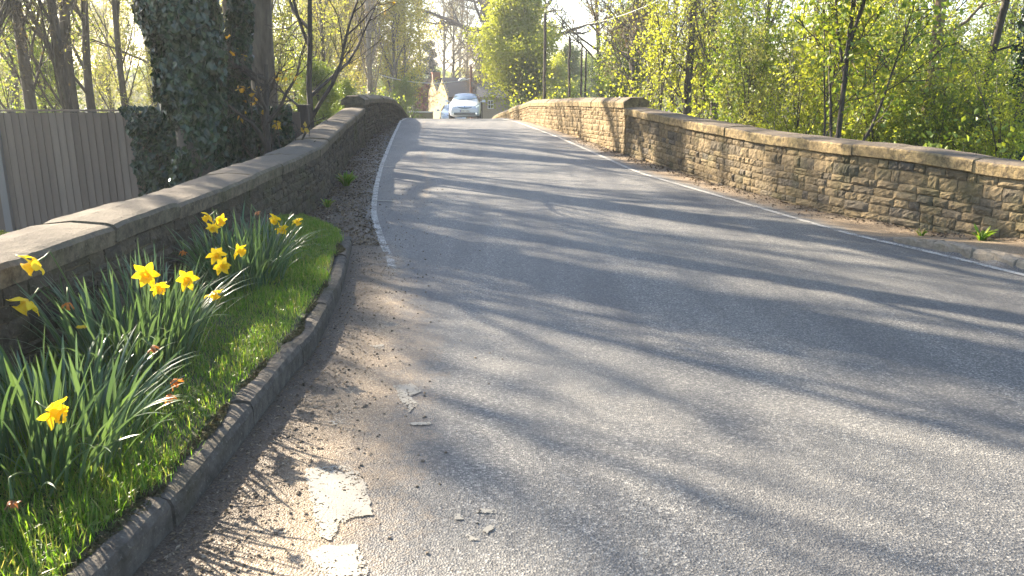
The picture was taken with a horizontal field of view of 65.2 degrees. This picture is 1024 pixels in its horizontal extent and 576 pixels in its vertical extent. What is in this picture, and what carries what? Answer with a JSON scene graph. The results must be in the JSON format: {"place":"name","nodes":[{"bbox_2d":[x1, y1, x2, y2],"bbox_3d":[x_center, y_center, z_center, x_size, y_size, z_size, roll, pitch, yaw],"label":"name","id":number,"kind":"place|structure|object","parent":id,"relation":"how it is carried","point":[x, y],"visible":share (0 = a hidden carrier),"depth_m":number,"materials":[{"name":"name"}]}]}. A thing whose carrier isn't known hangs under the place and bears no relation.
{"place":"outdoors","nodes":[
{"label":"outdoors","id":0,"kind":"place"},
{"bbox_2d":[0,213,343,575],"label":"verge","id":1,"kind":"structure","parent":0,"point":[79,547],"depth_m":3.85,"materials":[{"name":"plant"}]},
{"bbox_2d":[0,310,202,513],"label":"daffodil clump","id":2,"kind":"object","parent":1,"relation":"on","point":[48,417],"visible":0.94,"depth_m":3.10,"materials":[{"name":"green plant"}]},
{"bbox_2d":[3,238,258,383],"bbox_3d":[-1.996,0.079,4.147,1.269,0.680,1.619,0,14,0],"label":"daffodil clump","id":3,"kind":"object","parent":1,"relation":"on","point":[147,325],"visible":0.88,"depth_m":4.05,"materials":[{"name":"green plant"}]},
{"bbox_2d":[59,243,345,575],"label":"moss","id":4,"kind":"object","parent":1,"relation":"on","point":[204,433],"visible":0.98,"depth_m":3.21,"materials":[{"name":"green plant"}]},
{"bbox_2d":[161,201,325,298],"bbox_3d":[-1.957,-0.265,5.679,1.248,0.602,1.964,0,14,0],"label":"daffodil clump","id":5,"kind":"object","parent":1,"relation":"on","point":[243,252],"visible":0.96,"depth_m":5.70,"materials":[{"name":"green plant"}]},
{"bbox_2d":[1,104,843,404],"bbox_3d":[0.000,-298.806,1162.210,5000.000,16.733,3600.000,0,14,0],"label":"ground","id":6,"kind":"structure","parent":0,"point":[411,110],"depth_m":109.83,"materials":[{"name":"soil"}]},
{"bbox_2d":[0,0,50,37],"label":"bare tree","id":7,"kind":"object","parent":6,"relation":"on","point":[4,7],"visible":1,"depth_m":13.05,"materials":[{"name":"grey plant"}]},
{"bbox_2d":[0,0,80,112],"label":"woodland tree","id":8,"kind":"object","parent":6,"relation":"on","point":[14,91],"visible":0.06,"depth_m":29.12,"materials":[{"name":"brown plant"}]},
{"bbox_2d":[0,0,85,112],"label":"bare tree","id":9,"kind":"object","parent":6,"relation":"on","point":[56,56],"visible":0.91,"depth_m":17.54,"materials":[{"name":"brown plant"}]},
{"bbox_2d":[0,0,110,112],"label":"woodland tree","id":10,"kind":"object","parent":6,"relation":"on","point":[29,98],"visible":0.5,"depth_m":19.30,"materials":[{"name":"brown plant"}]},
{"bbox_2d":[0,1,119,112],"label":"hawthorn shrub","id":11,"kind":"object","parent":6,"relation":"on","point":[42,102],"visible":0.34,"depth_m":24.32,"materials":[{"name":"green plant"}]},
{"bbox_2d":[26,0,93,112],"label":"woodland tree","id":12,"kind":"object","parent":6,"relation":"on","point":[70,75],"visible":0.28,"depth_m":21.28,"materials":[{"name":"brown plant"}]},
{"bbox_2d":[23,0,131,112],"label":"woodland tree","id":13,"kind":"object","parent":6,"relation":"on","point":[87,88],"visible":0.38,"depth_m":23.27,"materials":[{"name":"brown plant"}]},
{"bbox_2d":[71,0,136,112],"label":"willow tree","id":14,"kind":"object","parent":6,"relation":"on","point":[108,26],"visible":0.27,"depth_m":90.89,"materials":[{"name":"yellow plant"}]},
{"bbox_2d":[77,9,142,112],"bbox_3d":[-16.025,-8.261,32.402,3.018,6.445,3.206,-6,16,-24],"label":"hazel shrub","id":15,"kind":"object","parent":6,"relation":"on","point":[99,75],"visible":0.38,"depth_m":32.30,"materials":[{"name":"green plant"}]},
{"bbox_2d":[73,0,148,112],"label":"woodland tree","id":16,"kind":"object","parent":6,"relation":"on","point":[115,8],"visible":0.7,"depth_m":28.89,"materials":[{"name":"green plant"}]},
{"bbox_2d":[98,23,156,111],"bbox_3d":[-13.494,-7.160,29.212,2.879,6.149,3.059,-5,15,-18],"label":"hazel shrub","id":17,"kind":"object","parent":6,"relation":"on","point":[149,90],"visible":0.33,"depth_m":28.60,"materials":[{"name":"green plant"}]},
{"bbox_2d":[22,1,277,105],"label":"woodland tree","id":18,"kind":"object","parent":6,"relation":"on","point":[106,44],"visible":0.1,"depth_m":30.37,"materials":[{"name":"green plant"}]},
{"bbox_2d":[0,109,300,231],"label":"panel fence","id":19,"kind":"object","parent":6,"relation":"on","point":[60,163],"visible":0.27,"depth_m":12.34,"materials":[{"name":"grey wood"}]},
{"bbox_2d":[118,105,176,196],"bbox_3d":[-5.093,-1.768,12.275,1.670,2.041,0.298,0,14,-2],"label":"ivy","id":20,"kind":"object","parent":19,"relation":"attached to","point":[150,175],"visible":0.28,"depth_m":12.12,"materials":[{"name":"green plant"}]},
{"bbox_2d":[247,103,294,159],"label":"ivy","id":21,"kind":"object","parent":19,"relation":"attached to","point":[285,139],"visible":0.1,"depth_m":12.12,"materials":[{"name":"green plant"}]},
{"bbox_2d":[0,107,365,382],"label":"roadside wall","id":22,"kind":"structure","parent":6,"relation":"on","point":[297,176],"depth_m":5.42,"materials":[{"name":"grey stone"}]},
{"bbox_2d":[131,0,235,187],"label":"ivy clad tree","id":23,"kind":"object","parent":6,"relation":"on","point":[185,44],"visible":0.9,"depth_m":10.16,"materials":[{"name":"green plant"}]},
{"bbox_2d":[0,80,429,234],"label":"undergrowth","id":24,"kind":"object","parent":6,"relation":"on","point":[322,120],"visible":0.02,"depth_m":43.23,"materials":[{"name":"green plant"}]},
{"bbox_2d":[224,0,255,164],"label":"ivy clad tree","id":25,"kind":"object","parent":6,"relation":"on","point":[239,20],"visible":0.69,"depth_m":11.15,"materials":[{"name":"green plant"}]},
{"bbox_2d":[219,0,305,111],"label":"hazel shrub","id":26,"kind":"object","parent":6,"relation":"on","point":[279,42],"visible":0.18,"depth_m":25.20,"materials":[{"name":"green plant"}]},
{"bbox_2d":[251,0,278,106],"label":"thick trunked tree","id":27,"kind":"object","parent":6,"relation":"on","point":[263,49],"visible":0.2,"depth_m":14.87,"materials":[{"name":"brown plant"}]},
{"bbox_2d":[224,32,326,158],"bbox_3d":[-3.275,-2.102,11.261,2.081,2.976,1.704,3,15,13],"label":"young maple","id":28,"kind":"object","parent":6,"relation":"on","point":[266,138],"visible":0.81,"depth_m":11.18,"materials":[{"name":"green plant"}]},
{"bbox_2d":[221,0,348,87],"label":"woodland tree","id":29,"kind":"object","parent":6,"relation":"on","point":[280,36],"visible":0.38,"depth_m":30.77,"materials":[{"name":"green plant"}]},
{"bbox_2d":[272,0,305,108],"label":"hazel shrub","id":30,"kind":"object","parent":6,"relation":"on","point":[274,32],"visible":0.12,"depth_m":29.97,"materials":[{"name":"green plant"}]},
{"bbox_2d":[274,17,321,108],"bbox_3d":[-9.799,-8.570,34.309,3.514,6.196,3.538,3,14,11],"label":"hawthorn shrub","id":31,"kind":"object","parent":6,"relation":"on","point":[289,71],"visible":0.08,"depth_m":33.79,"materials":[{"name":"green plant"}]},
{"bbox_2d":[296,105,310,133],"bbox_3d":[-3.280,-1.901,12.826,0.200,2.025,0.180,0,14,0],"label":"fence post","id":32,"kind":"object","parent":6,"relation":"on","point":[304,110],"visible":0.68,"depth_m":12.55,"materials":[{"name":"grey wood"}]},
{"bbox_2d":[289,54,344,125],"bbox_3d":[-6.907,-6.557,29.414,2.642,4.319,2.636,12,19,40],"label":"bushy tree","id":33,"kind":"object","parent":6,"relation":"on","point":[320,74],"visible":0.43,"depth_m":28.77,"materials":[{"name":"green plant"}]},
{"bbox_2d":[276,0,359,107],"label":"hazel shrub","id":34,"kind":"object","parent":6,"relation":"on","point":[318,41],"visible":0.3,"depth_m":39.19,"materials":[{"name":"green plant"}]},
{"bbox_2d":[293,0,346,91],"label":"woodland tree","id":35,"kind":"object","parent":6,"relation":"on","point":[322,45],"visible":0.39,"depth_m":34.27,"materials":[{"name":"green plant"}]},
{"bbox_2d":[250,0,396,128],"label":"young maple","id":36,"kind":"object","parent":6,"relation":"on","point":[332,78],"visible":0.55,"depth_m":13.57,"materials":[{"name":"brown plant"}]},
{"bbox_2d":[280,0,391,94],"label":"willow tree","id":37,"kind":"object","parent":6,"relation":"on","point":[351,67],"visible":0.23,"depth_m":54.04,"materials":[{"name":"green plant"}]},
{"bbox_2d":[325,72,360,112],"bbox_3d":[-7.209,-7.177,33.561,2.226,3.647,2.231,13,19,42],"label":"bushy tree","id":38,"kind":"object","parent":6,"relation":"on","point":[347,87],"visible":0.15,"depth_m":32.95,"materials":[{"name":"green plant"}]},
{"bbox_2d":[349,0,388,94],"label":"poplar tree","id":39,"kind":"object","parent":6,"relation":"on","point":[371,84],"visible":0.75,"depth_m":48.01,"materials":[{"name":"green plant"}]},
{"bbox_2d":[341,94,408,143],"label":"bridge parapet","id":40,"kind":"structure","parent":6,"relation":"on","point":[381,112],"depth_m":20.61,"materials":[{"name":"brown stone"}]},
{"bbox_2d":[337,0,447,104],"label":"willow tree","id":41,"kind":"object","parent":6,"relation":"on","point":[401,9],"visible":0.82,"depth_m":52.74,"materials":[{"name":"green plant"}]},
{"bbox_2d":[388,75,416,113],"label":"bushy tree","id":42,"kind":"object","parent":6,"relation":"on","point":[406,90],"visible":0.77,"depth_m":50.39,"materials":[{"name":"green plant"}]},
{"bbox_2d":[386,18,432,110],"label":"hazel shrub","id":43,"kind":"object","parent":6,"relation":"on","point":[417,61],"visible":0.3,"depth_m":57.94,"materials":[{"name":"green plant"}]},
{"bbox_2d":[413,81,438,110],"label":"hawthorn shrub","id":44,"kind":"object","parent":6,"relation":"on","point":[424,102],"visible":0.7,"depth_m":56.19,"materials":[{"name":"green plant"}]},
{"bbox_2d":[412,41,440,110],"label":"conifer tree","id":45,"kind":"object","parent":6,"relation":"on","point":[433,64],"visible":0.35,"depth_m":88.28,"materials":[{"name":"green plant"}]},
{"bbox_2d":[394,0,492,63],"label":"oak tree","id":46,"kind":"object","parent":6,"relation":"on","point":[451,22],"visible":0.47,"depth_m":73.22,"materials":[{"name":"green plant"}]},
{"bbox_2d":[424,0,474,76],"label":"woodland tree","id":47,"kind":"object","parent":6,"relation":"on","point":[444,67],"visible":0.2,"depth_m":99.43,"materials":[{"name":"green plant"}]},
{"bbox_2d":[0,50,902,108],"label":"woodland","id":48,"kind":"object","parent":6,"relation":"on","point":[130,80],"visible":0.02,"depth_m":112.66,"materials":[{"name":"green plant"}]},
{"bbox_2d":[428,0,482,77],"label":"budding tree","id":49,"kind":"object","parent":6,"relation":"on","point":[453,49],"visible":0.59,"depth_m":76.58,"materials":[{"name":"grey plant"}]},
{"bbox_2d":[443,0,484,76],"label":"budding tree","id":50,"kind":"object","parent":6,"relation":"on","point":[467,16],"visible":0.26,"depth_m":87.68,"materials":[{"name":"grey plant"}]},
{"bbox_2d":[458,25,491,93],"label":"budding tree","id":51,"kind":"object","parent":6,"relation":"on","point":[475,63],"visible":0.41,"depth_m":62.94,"materials":[{"name":"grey plant"}]},
{"bbox_2d":[428,72,527,118],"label":"stone cottage","id":52,"kind":"structure","parent":6,"relation":"on","point":[453,88],"depth_m":64.19,"materials":[{"name":"beige stone"}]},
{"bbox_2d":[476,84,505,118],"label":"stone outhouse","id":53,"kind":"structure","parent":6,"relation":"on","point":[489,112],"depth_m":60.55,"materials":[{"name":"grey stone"}]},
{"bbox_2d":[456,0,565,110],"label":"bushy tree","id":54,"kind":"object","parent":6,"relation":"on","point":[510,37],"visible":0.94,"depth_m":42.41,"materials":[{"name":"green plant"}]},
{"bbox_2d":[504,44,553,102],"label":"bushy tree","id":55,"kind":"object","parent":6,"relation":"on","point":[538,85],"visible":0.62,"depth_m":42.34,"materials":[{"name":"green plant"}]},
{"bbox_2d":[461,0,609,52],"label":"oak tree","id":56,"kind":"object","parent":6,"relation":"on","point":[480,13],"visible":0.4,"depth_m":65.47,"materials":[{"name":"green plant"}]},
{"bbox_2d":[543,13,546,98],"bbox_3d":[1.593,-10.469,38.617,0.206,5.295,0.167,-6,15,-22],"label":"timber pole","id":57,"kind":"object","parent":6,"relation":"on","point":[544,57],"visible":0.74,"depth_m":38.42,"materials":[{"name":"brown wood"}]},
{"bbox_2d":[539,51,577,98],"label":"bushy tree","id":58,"kind":"object","parent":6,"relation":"on","point":[559,71],"visible":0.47,"depth_m":55.12,"materials":[{"name":"green plant"}]},
{"bbox_2d":[493,97,649,153],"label":"bridge parapet","id":59,"kind":"structure","parent":6,"relation":"on","point":[601,122],"depth_m":18.63,"materials":[{"name":"stone"}]},
{"bbox_2d":[558,40,588,97],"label":"bushy tree","id":60,"kind":"object","parent":6,"relation":"on","point":[575,66],"visible":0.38,"depth_m":66.41,"materials":[{"name":"green plant"}]},
{"bbox_2d":[527,0,629,97],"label":"woodland tree","id":61,"kind":"object","parent":6,"relation":"on","point":[570,29],"visible":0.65,"depth_m":39.98,"materials":[{"name":"green plant"}]},
{"bbox_2d":[578,50,608,97],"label":"bushy tree","id":62,"kind":"object","parent":6,"relation":"on","point":[590,61],"visible":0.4,"depth_m":83.03,"materials":[{"name":"green plant"}]},
{"bbox_2d":[564,0,669,95],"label":"budding tree","id":63,"kind":"object","parent":6,"relation":"on","point":[628,59],"visible":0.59,"depth_m":33.90,"materials":[{"name":"green plant"}]},
{"bbox_2d":[583,0,670,103],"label":"bushy tree","id":64,"kind":"object","parent":6,"relation":"on","point":[607,83],"visible":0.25,"depth_m":38.18,"materials":[{"name":"green plant"}]},
{"bbox_2d":[587,0,706,110],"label":"hazel shrub","id":65,"kind":"object","parent":6,"relation":"on","point":[660,53],"visible":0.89,"depth_m":25.23,"materials":[{"name":"green plant"}]},
{"bbox_2d":[622,0,686,108],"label":"bare tree","id":66,"kind":"object","parent":6,"relation":"on","point":[638,20],"visible":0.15,"depth_m":30.78,"materials":[{"name":"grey plant"}]},
{"bbox_2d":[593,0,722,114],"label":"thick trunked tree","id":67,"kind":"object","parent":6,"relation":"on","point":[687,81],"visible":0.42,"depth_m":25.56,"materials":[{"name":"green plant"}]},
{"bbox_2d":[594,0,735,115],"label":"bare tree","id":68,"kind":"object","parent":6,"relation":"on","point":[695,68],"visible":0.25,"depth_m":26.93,"materials":[{"name":"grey plant"}]},
{"bbox_2d":[638,0,752,117],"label":"hazel shrub","id":69,"kind":"object","parent":6,"relation":"on","point":[700,109],"visible":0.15,"depth_m":28.24,"materials":[{"name":"green plant"}]},
{"bbox_2d":[668,0,762,119],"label":"woodland tree","id":70,"kind":"object","parent":6,"relation":"on","point":[702,16],"visible":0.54,"depth_m":24.64,"materials":[{"name":"green plant"}]},
{"bbox_2d":[661,0,783,120],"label":"hazel shrub","id":71,"kind":"object","parent":6,"relation":"on","point":[702,95],"visible":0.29,"depth_m":27.55,"materials":[{"name":"green plant"}]},
{"bbox_2d":[704,0,807,124],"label":"hazel shrub","id":72,"kind":"object","parent":6,"relation":"on","point":[715,64],"visible":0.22,"depth_m":15.65,"materials":[{"name":"green plant"}]},
{"bbox_2d":[727,0,794,94],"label":"woodland tree","id":73,"kind":"object","parent":6,"relation":"on","point":[764,6],"visible":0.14,"depth_m":34.34,"materials":[{"name":"green plant"}]},
{"bbox_2d":[509,25,1023,160],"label":"undergrowth","id":74,"kind":"object","parent":6,"relation":"on","point":[1012,129],"depth_m":16.69,"materials":[{"name":"green plant"}]},
{"bbox_2d":[689,0,844,129],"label":"hawthorn shrub","id":75,"kind":"object","parent":6,"relation":"on","point":[729,36],"visible":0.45,"depth_m":14.91,"materials":[{"name":"green plant"}]},
{"bbox_2d":[711,0,825,130],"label":"hazel shrub","id":76,"kind":"object","parent":6,"relation":"on","point":[753,99],"visible":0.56,"depth_m":13.44,"materials":[{"name":"green plant"}]},
{"bbox_2d":[742,0,858,135],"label":"hazel shrub","id":77,"kind":"object","parent":6,"relation":"on","point":[787,103],"visible":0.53,"depth_m":12.22,"materials":[{"name":"green plant"}]},
{"bbox_2d":[767,0,833,134],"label":"hazel shrub","id":78,"kind":"object","parent":6,"relation":"on","point":[797,60],"visible":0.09,"depth_m":30.26,"materials":[{"name":"green plant"}]},
{"bbox_2d":[624,107,1023,238],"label":"roadside wall","id":79,"kind":"structure","parent":6,"relation":"on","point":[938,190],"depth_m":9.32,"materials":[{"name":"stone"}]},
{"bbox_2d":[761,1,917,137],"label":"hazel shrub","id":80,"kind":"object","parent":6,"relation":"on","point":[836,86],"visible":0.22,"depth_m":14.62,"materials":[{"name":"green plant"}]},
{"bbox_2d":[789,0,932,142],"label":"hazel shrub","id":81,"kind":"object","parent":6,"relation":"on","point":[848,87],"visible":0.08,"depth_m":16.21,"materials":[{"name":"green plant"}]},
{"bbox_2d":[770,0,977,140],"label":"many stemmed shrub","id":82,"kind":"object","parent":6,"relation":"on","point":[841,51],"visible":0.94,"depth_m":10.66,"materials":[{"name":"green plant"}]},
{"bbox_2d":[799,0,958,145],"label":"hazel shrub","id":83,"kind":"object","parent":6,"relation":"on","point":[873,132],"visible":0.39,"depth_m":11.78,"materials":[{"name":"green plant"}]},
{"bbox_2d":[784,0,1003,130],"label":"thick trunked tree","id":84,"kind":"object","parent":6,"relation":"on","point":[864,22],"visible":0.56,"depth_m":11.19,"materials":[{"name":"green plant"}]},
{"bbox_2d":[849,0,977,143],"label":"hawthorn shrub","id":85,"kind":"object","parent":6,"relation":"on","point":[893,45],"visible":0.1,"depth_m":19.84,"materials":[{"name":"green plant"}]},
{"bbox_2d":[869,66,973,151],"bbox_3d":[5.989,-1.952,11.858,1.554,2.739,1.564,3,15,11],"label":"hawthorn shrub","id":86,"kind":"object","parent":6,"relation":"on","point":[908,133],"visible":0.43,"depth_m":11.47,"materials":[{"name":"green plant"}]},
{"bbox_2d":[886,0,984,116],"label":"hazel shrub","id":87,"kind":"object","parent":6,"relation":"on","point":[956,13],"visible":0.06,"depth_m":23.57,"materials":[{"name":"green plant"}]},
{"bbox_2d":[878,0,994,151],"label":"hazel shrub","id":88,"kind":"object","parent":6,"relation":"on","point":[957,76],"visible":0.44,"depth_m":11.64,"materials":[{"name":"green plant"}]},
{"bbox_2d":[877,0,1021,150],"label":"thick trunked tree","id":89,"kind":"object","parent":6,"relation":"on","point":[999,24],"visible":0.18,"depth_m":14.75,"materials":[{"name":"brown plant"}]},
{"bbox_2d":[900,26,1023,158],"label":"hawthorn shrub","id":90,"kind":"object","parent":6,"relation":"on","point":[981,110],"visible":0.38,"depth_m":11.69,"materials":[{"name":"green plant"}]},
{"bbox_2d":[922,17,1023,158],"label":"hazel shrub","id":91,"kind":"object","parent":6,"relation":"on","point":[1002,121],"visible":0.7,"depth_m":10.68,"materials":[{"name":"green plant"}]},
{"bbox_2d":[938,25,1013,152],"bbox_3d":[10.604,-3.948,18.436,2.298,4.051,2.313,-3,15,-12],"label":"hawthorn shrub","id":92,"kind":"object","parent":6,"relation":"on","point":[1001,56],"visible":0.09,"depth_m":18.15,"materials":[{"name":"green plant"}]},
{"bbox_2d":[945,0,1019,148],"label":"hazel shrub","id":93,"kind":"object","parent":6,"relation":"on","point":[984,38],"visible":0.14,"depth_m":19.14,"materials":[{"name":"green plant"}]},
{"bbox_2d":[966,0,1023,81],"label":"hawthorn shrub","id":94,"kind":"object","parent":6,"relation":"on","point":[1005,26],"visible":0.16,"depth_m":22.84,"materials":[{"name":"green plant"}]},
{"bbox_2d":[1002,8,1023,160],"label":"ivy clad tree","id":95,"kind":"object","parent":6,"relation":"on","point":[1020,23],"visible":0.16,"depth_m":13.86,"materials":[{"name":"green plant"}]},
{"bbox_2d":[23,0,1022,71],"label":"sky","id":96,"kind":"structure","parent":0,"point":[577,12],"materials":[{"name":"white"}]},
{"bbox_2d":[132,118,1023,575],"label":"road","id":97,"kind":"structure","parent":0,"point":[678,380],"depth_m":4.29,"materials":[{"name":"grey asphalt"}]},
{"bbox_2d":[67,236,351,575],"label":"verge kerb","id":98,"kind":"structure","parent":97,"relation":"on","point":[129,548],"depth_m":3.34,"materials":[{"name":"concrete"}]},
{"bbox_2d":[148,185,502,575],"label":"grit","id":99,"kind":"object","parent":97,"relation":"on","point":[289,512],"visible":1,"depth_m":3.61,"materials":[{"name":"gravel"}]},
{"bbox_2d":[371,118,406,266],"bbox_3d":[-3.031,-4.204,22.064,0.480,0.422,31.290,-2,14,-6],"label":"edge line","id":100,"kind":"object","parent":97,"relation":"on","point":[374,212],"visible":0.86,"depth_m":10.62,"materials":[{"name":"paint"}]},
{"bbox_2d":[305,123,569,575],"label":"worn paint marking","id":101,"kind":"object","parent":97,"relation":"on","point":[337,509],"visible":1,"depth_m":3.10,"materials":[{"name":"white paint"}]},
{"bbox_2d":[445,93,484,118],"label":"parked car","id":102,"kind":"object","parent":97,"relation":"on","point":[464,104],"visible":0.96,"depth_m":42.26,"materials":[{"name":"white paint"}]},
{"bbox_2d":[142,118,1023,575],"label":"leaf litter","id":103,"kind":"object","parent":97,"relation":"on","point":[350,206],"visible":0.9,"depth_m":5.54,"materials":[{"name":"brown plant"}]},
{"bbox_2d":[492,118,1023,275],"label":"edge line","id":104,"kind":"object","parent":97,"relation":"on","point":[1010,271],"visible":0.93,"depth_m":9.70,"materials":[{"name":"paint"}]},
{"bbox_2d":[893,237,1023,268],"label":"path kerb","id":105,"kind":"structure","parent":97,"relation":"on","point":[969,251],"depth_m":7.42,"materials":[{"name":"concrete"}]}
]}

